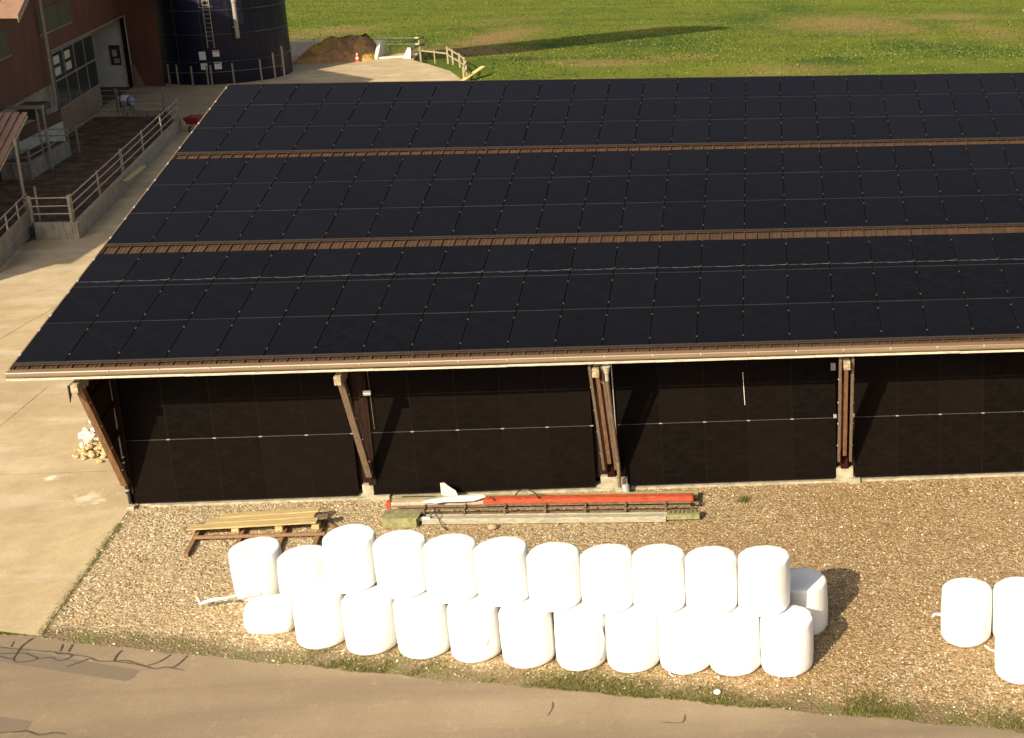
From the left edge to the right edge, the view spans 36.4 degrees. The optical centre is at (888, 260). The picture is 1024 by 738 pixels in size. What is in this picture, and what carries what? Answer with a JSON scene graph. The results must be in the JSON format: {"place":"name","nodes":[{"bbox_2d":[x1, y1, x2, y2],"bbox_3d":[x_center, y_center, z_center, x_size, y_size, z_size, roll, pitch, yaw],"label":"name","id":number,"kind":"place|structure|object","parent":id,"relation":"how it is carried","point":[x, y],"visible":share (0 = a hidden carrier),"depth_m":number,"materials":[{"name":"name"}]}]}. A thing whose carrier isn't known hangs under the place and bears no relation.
{"place":"outdoors","nodes":[
{"label":"outdoors","id":0,"kind":"place"},
{"bbox_2d":[0,116,170,242],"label":"dung yard floor","id":1,"kind":"structure","parent":0,"point":[102,140],"depth_m":76.00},
{"bbox_2d":[0,112,27,211],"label":"shelter","id":2,"kind":"object","parent":1,"relation":"on","point":[11,126],"visible":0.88,"depth_m":63.13,"materials":[{"name":"wood"}]},
{"bbox_2d":[1,105,79,179],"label":"feed trough","id":3,"kind":"object","parent":1,"relation":"on","point":[36,160],"visible":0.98,"depth_m":75.31,"materials":[{"name":"concrete"}]},
{"bbox_2d":[19,111,65,152],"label":"feed barrier","id":4,"kind":"object","parent":1,"relation":"on","point":[28,140],"visible":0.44,"depth_m":79.96,"materials":[{"name":"grey metal"}]},
{"bbox_2d":[27,87,181,239],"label":"paddock wall","id":5,"kind":"structure","parent":1,"relation":"on","point":[87,219],"depth_m":69.79,"materials":[{"name":"concrete"}]},
{"bbox_2d":[94,89,119,115],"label":"yard gate","id":6,"kind":"structure","parent":5,"relation":"attached to","point":[96,96],"depth_m":89.57,"materials":[{"name":"metal"}]},
{"bbox_2d":[122,166,146,180],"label":"loose board","id":7,"kind":"object","parent":5,"relation":"on","point":[134,173],"visible":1,"depth_m":71.70,"materials":[{"name":"brown wood"}]},
{"bbox_2d":[84,438,91,442],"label":"limestone block","id":8,"kind":"object","parent":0,"point":[88,440],"depth_m":41.74,"materials":[{"name":"white stone"}]},
{"bbox_2d":[0,634,1023,737],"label":"road","id":9,"kind":"structure","parent":0,"point":[51,688],"depth_m":29.48,"materials":[{"name":"concrete"}]},
{"bbox_2d":[0,0,1023,636],"bbox_3d":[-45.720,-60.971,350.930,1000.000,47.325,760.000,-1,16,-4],"label":"field","id":10,"kind":"structure","parent":0,"point":[772,66],"depth_m":151.19,"materials":[{"name":"green plant"}]},
{"bbox_2d":[0,53,459,635],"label":"concrete yard","id":11,"kind":"structure","parent":10,"relation":"on","point":[62,511],"depth_m":43.31,"materials":[{"name":"beige concrete"}]},
{"bbox_2d":[0,186,40,271],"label":"sheeted gate","id":12,"kind":"structure","parent":11,"relation":"on","point":[17,234],"depth_m":61.35,"materials":[{"name":"metal"}]},
{"bbox_2d":[0,0,164,178],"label":"cattle barn","id":13,"kind":"structure","parent":11,"relation":"on","point":[66,58],"depth_m":87.67,"materials":[{"name":"wood"}]},
{"bbox_2d":[0,29,11,60],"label":"window","id":14,"kind":"structure","parent":13,"relation":"in","point":[5,52],"depth_m":75.97,"materials":[{"name":"glass"}]},
{"bbox_2d":[17,101,50,119],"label":"dark hood","id":15,"kind":"object","parent":13,"relation":"attached to","point":[31,115],"visible":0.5,"depth_m":77.67,"materials":[{"name":"metal"}]},
{"bbox_2d":[35,0,71,36],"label":"window","id":16,"kind":"structure","parent":13,"relation":"in","point":[57,15],"depth_m":84.54,"materials":[{"name":"glass"}]},
{"bbox_2d":[51,33,102,131],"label":"glazed door","id":17,"kind":"structure","parent":13,"relation":"in","point":[75,69],"depth_m":87.76,"materials":[{"name":"glass"}]},
{"bbox_2d":[118,95,134,110],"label":"plastic barrel","id":18,"kind":"object","parent":11,"relation":"on","point":[126,98],"visible":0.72,"depth_m":91.36,"materials":[{"name":"white paint"}]},
{"bbox_2d":[182,114,202,132],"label":"wheelbarrow","id":19,"kind":"object","parent":11,"relation":"on","point":[192,119],"visible":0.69,"depth_m":85.35,"materials":[{"name":"red plastic"}]},
{"bbox_2d":[154,0,292,84],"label":"silo","id":20,"kind":"object","parent":11,"relation":"on","point":[221,36],"visible":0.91,"depth_m":100.85,"materials":[{"name":"blue metal"}]},
{"bbox_2d":[167,46,285,86],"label":"fence","id":21,"kind":"object","parent":11,"relation":"on","point":[211,72],"visible":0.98,"depth_m":100.51,"materials":[{"name":"metal"}]},
{"bbox_2d":[292,33,376,64],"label":"manure heap","id":22,"kind":"object","parent":11,"relation":"on","point":[331,49],"visible":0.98,"depth_m":111.33,"materials":[{"name":"soil"}]},
{"bbox_2d":[290,40,413,58],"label":"manure store","id":23,"kind":"structure","parent":11,"relation":"on","point":[299,48],"depth_m":113.58,"materials":[{"name":"concrete"}]},
{"bbox_2d":[354,52,360,61],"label":"traffic cone","id":24,"kind":"object","parent":11,"relation":"on","point":[357,59],"visible":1,"depth_m":110.81,"materials":[{"name":"orange plastic"}]},
{"bbox_2d":[410,36,439,57],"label":"dark frame gate","id":25,"kind":"structure","parent":11,"relation":"on","point":[423,44],"depth_m":113.62,"materials":[{"name":"metal"}]},
{"bbox_2d":[289,37,420,60],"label":"pipe fence","id":26,"kind":"object","parent":10,"relation":"on","point":[388,38],"visible":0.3,"depth_m":116.38,"materials":[{"name":"grey metal"}]},
{"bbox_2d":[416,49,445,62],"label":"rail fence","id":27,"kind":"object","parent":10,"relation":"on","point":[433,51],"visible":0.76,"depth_m":112.79,"materials":[{"name":"brown wood"}]},
{"bbox_2d":[446,46,467,77],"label":"curved rail fence","id":28,"kind":"object","parent":10,"relation":"on","point":[464,68],"visible":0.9,"depth_m":108.38,"materials":[{"name":"brown wood"}]},
{"bbox_2d":[460,66,484,80],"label":"yellow board","id":29,"kind":"object","parent":10,"relation":"on","point":[473,73],"visible":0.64,"depth_m":103.20,"materials":[{"name":"yellow wood"}]},
{"bbox_2d":[5,72,1023,510],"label":"barn","id":30,"kind":"structure","parent":0,"point":[93,388],"depth_m":37.93,"materials":[{"name":"wood"}]},
{"bbox_2d":[116,372,358,503],"bbox_3d":[-16.790,4.563,37.998,5.807,3.489,0.177,-1,16,-4],"label":"facade solar array","id":31,"kind":"object","parent":30,"relation":"attached to","point":[174,464],"visible":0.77,"depth_m":37.94,"materials":[{"name":"glass"}]},
{"bbox_2d":[365,364,595,494],"bbox_3d":[-10.665,4.413,38.475,5.807,3.489,0.177,-1,16,-4],"label":"facade solar array","id":32,"kind":"object","parent":30,"relation":"attached to","point":[478,453],"visible":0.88,"depth_m":38.41,"materials":[{"name":"glass"}]},
{"bbox_2d":[15,232,1023,365],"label":"solar array","id":33,"kind":"object","parent":30,"relation":"attached to","point":[136,307],"visible":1,"depth_m":38.00,"materials":[{"name":"glass"}]},
{"bbox_2d":[106,143,1023,246],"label":"solar array","id":34,"kind":"object","parent":30,"relation":"attached to","point":[221,199],"visible":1,"depth_m":43.02,"materials":[{"name":"glass"}]},
{"bbox_2d":[177,73,1023,154],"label":"solar array","id":35,"kind":"object","parent":30,"relation":"attached to","point":[313,117],"visible":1,"depth_m":47.96,"materials":[{"name":"glass"}]},
{"bbox_2d":[613,357,835,485],"bbox_3d":[-4.277,4.256,38.974,5.807,3.489,0.177,-1,16,-4],"label":"facade solar array","id":36,"kind":"object","parent":30,"relation":"attached to","point":[672,393],"visible":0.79,"depth_m":38.90,"materials":[{"name":"glass"}]},
{"bbox_2d":[854,352,1023,477],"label":"facade solar array","id":37,"kind":"object","parent":30,"relation":"attached to","point":[937,438],"visible":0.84,"depth_m":39.35,"materials":[{"name":"glass"}]},
{"bbox_2d":[40,471,1023,732],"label":"gravel","id":38,"kind":"structure","parent":0,"point":[842,621],"depth_m":34.56,"materials":[{"name":"brown gravel"}]},
{"bbox_2d":[31,522,123,637],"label":"edge weeds","id":39,"kind":"object","parent":38,"relation":"on","point":[69,590],"visible":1,"depth_m":34.55,"materials":[{"name":"green plant"}]},
{"bbox_2d":[196,593,294,634],"bbox_3d":[-14.375,7.726,32.605,2.727,0.693,0.987,3,17,11],"label":"slumped bale","id":40,"kind":"object","parent":38,"relation":"on","point":[267,614],"visible":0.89,"depth_m":32.12},
{"bbox_2d":[228,536,281,601],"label":"wrapped bale","id":41,"kind":"object","parent":38,"relation":"on","point":[253,564],"visible":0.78,"depth_m":33.42},
{"bbox_2d":[183,507,328,556],"bbox_3d":[-15.772,6.804,36.334,3.574,0.337,2.215,-1,16,-4],"label":"timber rack","id":42,"kind":"object","parent":38,"relation":"on","point":[279,520],"visible":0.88,"depth_m":36.72,"materials":[{"name":"brown wood"}]},
{"bbox_2d":[277,545,324,593],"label":"wrapped bale","id":43,"kind":"object","parent":38,"relation":"on","point":[298,566],"visible":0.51,"depth_m":32.96},
{"bbox_2d":[292,579,345,649],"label":"wrapped bale","id":44,"kind":"object","parent":38,"relation":"on","point":[317,615],"visible":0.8,"depth_m":31.47},
{"bbox_2d":[322,524,376,593],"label":"wrapped bale","id":45,"kind":"object","parent":44,"relation":"on","point":[348,561],"visible":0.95,"depth_m":31.46},
{"bbox_2d":[319,519,336,528],"bbox_3d":[-14.008,6.722,37.060,1.591,0.060,0.080,14,22,40],"label":"timber offcut","id":46,"kind":"object","parent":38,"relation":"on","point":[330,524],"visible":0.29,"depth_m":37.11,"materials":[{"name":"brown wood"}]},
{"bbox_2d":[341,585,397,655],"bbox_3d":[-11.156,7.756,31.642,1.125,1.171,1.126,-8,18,-25],"label":"wrapped bale","id":47,"kind":"object","parent":38,"relation":"on","point":[368,621],"visible":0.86,"depth_m":31.23},
{"bbox_2d":[393,589,450,658],"bbox_3d":[-9.980,7.794,31.508,1.144,1.171,1.124,12,20,35],"label":"wrapped bale","id":48,"kind":"object","parent":38,"relation":"on","point":[421,625],"visible":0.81,"depth_m":31.08},
{"bbox_2d":[373,530,426,599],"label":"wrapped bale","id":49,"kind":"object","parent":48,"relation":"on","point":[398,563],"visible":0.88,"depth_m":31.21},
{"bbox_2d":[447,593,501,662],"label":"wrapped bale","id":50,"kind":"object","parent":38,"relation":"on","point":[474,629],"visible":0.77,"depth_m":30.95},
{"bbox_2d":[423,533,477,603],"bbox_3d":[-9.350,6.594,31.453,1.126,1.172,1.109,-3,17,-11],"label":"wrapped bale","id":51,"kind":"object","parent":50,"relation":"on","point":[449,568],"visible":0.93,"depth_m":31.04},
{"bbox_2d":[474,536,528,606],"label":"wrapped bale","id":52,"kind":"object","parent":50,"relation":"on","point":[500,563],"visible":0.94,"depth_m":30.92},
{"bbox_2d":[487,523,497,529],"bbox_3d":[-9.981,6.721,37.007,0.256,0.171,0.224,-1,16,-4],"label":"stone","id":53,"kind":"object","parent":38,"relation":"on","point":[492,526],"visible":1,"depth_m":36.94,"materials":[{"name":"beige stone"}]},
{"bbox_2d":[498,596,554,668],"bbox_3d":[-7.661,7.897,31.146,1.125,1.171,1.107,6,18,20],"label":"wrapped bale","id":54,"kind":"object","parent":38,"relation":"on","point":[526,628],"visible":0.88,"depth_m":30.73},
{"bbox_2d":[380,500,700,527],"bbox_3d":[-8.831,6.459,37.482,8.018,0.330,0.702,-1,16,-3],"label":"chain conveyor","id":55,"kind":"object","parent":38,"relation":"on","point":[402,518],"visible":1,"depth_m":37.38,"materials":[{"name":"green paint"}]},
{"bbox_2d":[430,508,447,529],"bbox_3d":[-11.371,6.563,37.089,0.179,0.366,0.696,-14,21,-39],"label":"cable","id":56,"kind":"object","parent":55,"relation":"hanging from","point":[437,517],"visible":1,"depth_m":37.17,"materials":[{"name":"black rubber"}]},
{"bbox_2d":[386,493,698,508],"bbox_3d":[-8.937,6.237,38.075,8.040,0.238,0.336,-1,16,-1],"label":"red conveyor trough","id":57,"kind":"object","parent":38,"relation":"on","point":[580,498],"visible":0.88,"depth_m":37.96,"materials":[{"name":"orange paint"}]},
{"bbox_2d":[422,494,485,503],"bbox_3d":[-11.191,6.127,37.872,1.570,0.087,0.420,-1,16,-4],"label":"plastic sheet","id":58,"kind":"object","parent":57,"relation":"on","point":[464,498],"visible":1,"depth_m":37.79,"materials":[{"name":"white plastic"}]},
{"bbox_2d":[515,489,539,497],"bbox_3d":[-9.366,6.084,38.004,0.754,0.417,0.134,4,17,14],"label":"cable loop","id":59,"kind":"object","parent":57,"relation":"on","point":[528,490],"visible":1,"depth_m":37.89,"materials":[{"name":"black rubber"}]},
{"bbox_2d":[392,491,698,500],"bbox_3d":[-8.964,6.207,38.470,7.908,0.135,0.335,-1,16,-2],"label":"trough","id":60,"kind":"object","parent":38,"relation":"on","point":[696,494],"visible":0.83,"depth_m":38.55,"materials":[{"name":"paint"}]},
{"bbox_2d":[440,482,457,495],"bbox_3d":[-11.485,5.990,38.397,0.507,0.340,0.073,3,17,11],"label":"broken panel","id":61,"kind":"object","parent":60,"relation":"on","point":[446,490],"visible":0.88,"depth_m":38.39,"materials":[{"name":"white plastic"}]},
{"bbox_2d":[554,598,606,670],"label":"wrapped bale","id":62,"kind":"object","parent":38,"relation":"on","point":[580,637],"visible":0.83,"depth_m":30.65},
{"bbox_2d":[527,542,581,611],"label":"wrapped bale","id":63,"kind":"object","parent":62,"relation":"on","point":[553,576],"visible":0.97,"depth_m":30.69},
{"bbox_2d":[605,602,659,672],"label":"wrapped bale","id":64,"kind":"object","parent":38,"relation":"on","point":[631,633],"visible":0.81,"depth_m":30.55},
{"bbox_2d":[580,543,632,614],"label":"wrapped bale","id":65,"kind":"object","parent":64,"relation":"on","point":[606,577],"visible":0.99,"depth_m":30.61},
{"bbox_2d":[657,602,709,676],"bbox_3d":[-4.296,7.959,30.934,1.115,1.182,1.114,-3,17,-11],"label":"wrapped bale","id":66,"kind":"object","parent":38,"relation":"on","point":[682,641],"visible":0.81,"depth_m":30.49},
{"bbox_2d":[632,543,685,614],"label":"wrapped bale","id":67,"kind":"object","parent":66,"relation":"on","point":[658,578],"visible":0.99,"depth_m":30.59},
{"bbox_2d":[713,689,720,694],"bbox_3d":[-3.501,8.806,29.963,0.153,0.125,0.135,-7,18,-23],"label":"stone","id":68,"kind":"object","parent":38,"relation":"on","point":[717,691],"visible":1,"depth_m":29.92,"materials":[{"name":"white stone"}]},
{"bbox_2d":[707,604,760,675],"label":"wrapped bale","id":69,"kind":"object","parent":38,"relation":"on","point":[733,638],"visible":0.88,"depth_m":30.43},
{"bbox_2d":[685,546,737,615],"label":"wrapped bale","id":70,"kind":"object","parent":69,"relation":"on","point":[711,589],"visible":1,"depth_m":30.51},
{"bbox_2d":[737,493,749,503],"bbox_3d":[-3.867,6.245,38.552,0.522,0.140,0.462,-1,16,-4],"label":"weed plant","id":71,"kind":"object","parent":38,"relation":"on","point":[744,499],"visible":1,"depth_m":38.52,"materials":[{"name":"green plant"}]},
{"bbox_2d":[760,605,813,677],"bbox_3d":[-2.149,7.982,30.827,1.110,1.171,1.118,-7,18,-23],"label":"wrapped bale","id":72,"kind":"object","parent":38,"relation":"on","point":[787,640],"visible":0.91,"depth_m":30.42},
{"bbox_2d":[737,545,790,616],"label":"wrapped bale","id":73,"kind":"object","parent":72,"relation":"on","point":[763,578],"visible":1,"depth_m":30.51},
{"bbox_2d":[789,568,827,635],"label":"wrapped bale","id":74,"kind":"object","parent":38,"relation":"on","point":[808,588],"visible":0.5,"depth_m":31.97},
{"bbox_2d":[839,690,906,717],"bbox_3d":[-0.330,8.967,29.370,1.264,0.100,1.005,15,22,42],"label":"grass clump","id":75,"kind":"object","parent":38,"relation":"on","point":[871,706],"visible":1,"depth_m":29.44,"materials":[{"name":"green plant"}]},
{"bbox_2d":[932,577,991,646],"bbox_3d":[1.645,7.671,31.863,1.125,1.171,1.287,8,18,26],"label":"wrapped bale","id":76,"kind":"object","parent":38,"relation":"on","point":[965,614],"visible":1,"depth_m":31.53},
{"bbox_2d":[984,610,1023,684],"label":"wrapped bale","id":77,"kind":"object","parent":38,"relation":"on","point":[1008,651],"visible":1,"depth_m":30.16},
{"bbox_2d":[992,577,1023,635],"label":"wrapped bale","id":78,"kind":"object","parent":38,"relation":"on","point":[1008,594],"visible":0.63,"depth_m":31.62},
{"bbox_2d":[185,640,1023,731],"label":"verge grass","id":79,"kind":"structure","parent":0,"point":[635,691],"depth_m":30.07,"materials":[{"name":"green plant"}]},
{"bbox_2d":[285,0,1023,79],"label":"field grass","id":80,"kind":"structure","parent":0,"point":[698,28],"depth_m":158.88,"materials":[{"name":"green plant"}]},
{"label":"limestone block","id":81,"kind":"object","parent":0,"visible":0},
{"bbox_2d":[86,431,95,436],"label":"limestone block","id":82,"kind":"object","parent":81,"relation":"on","point":[89,433],"depth_m":42.03,"materials":[{"name":"white stone"}]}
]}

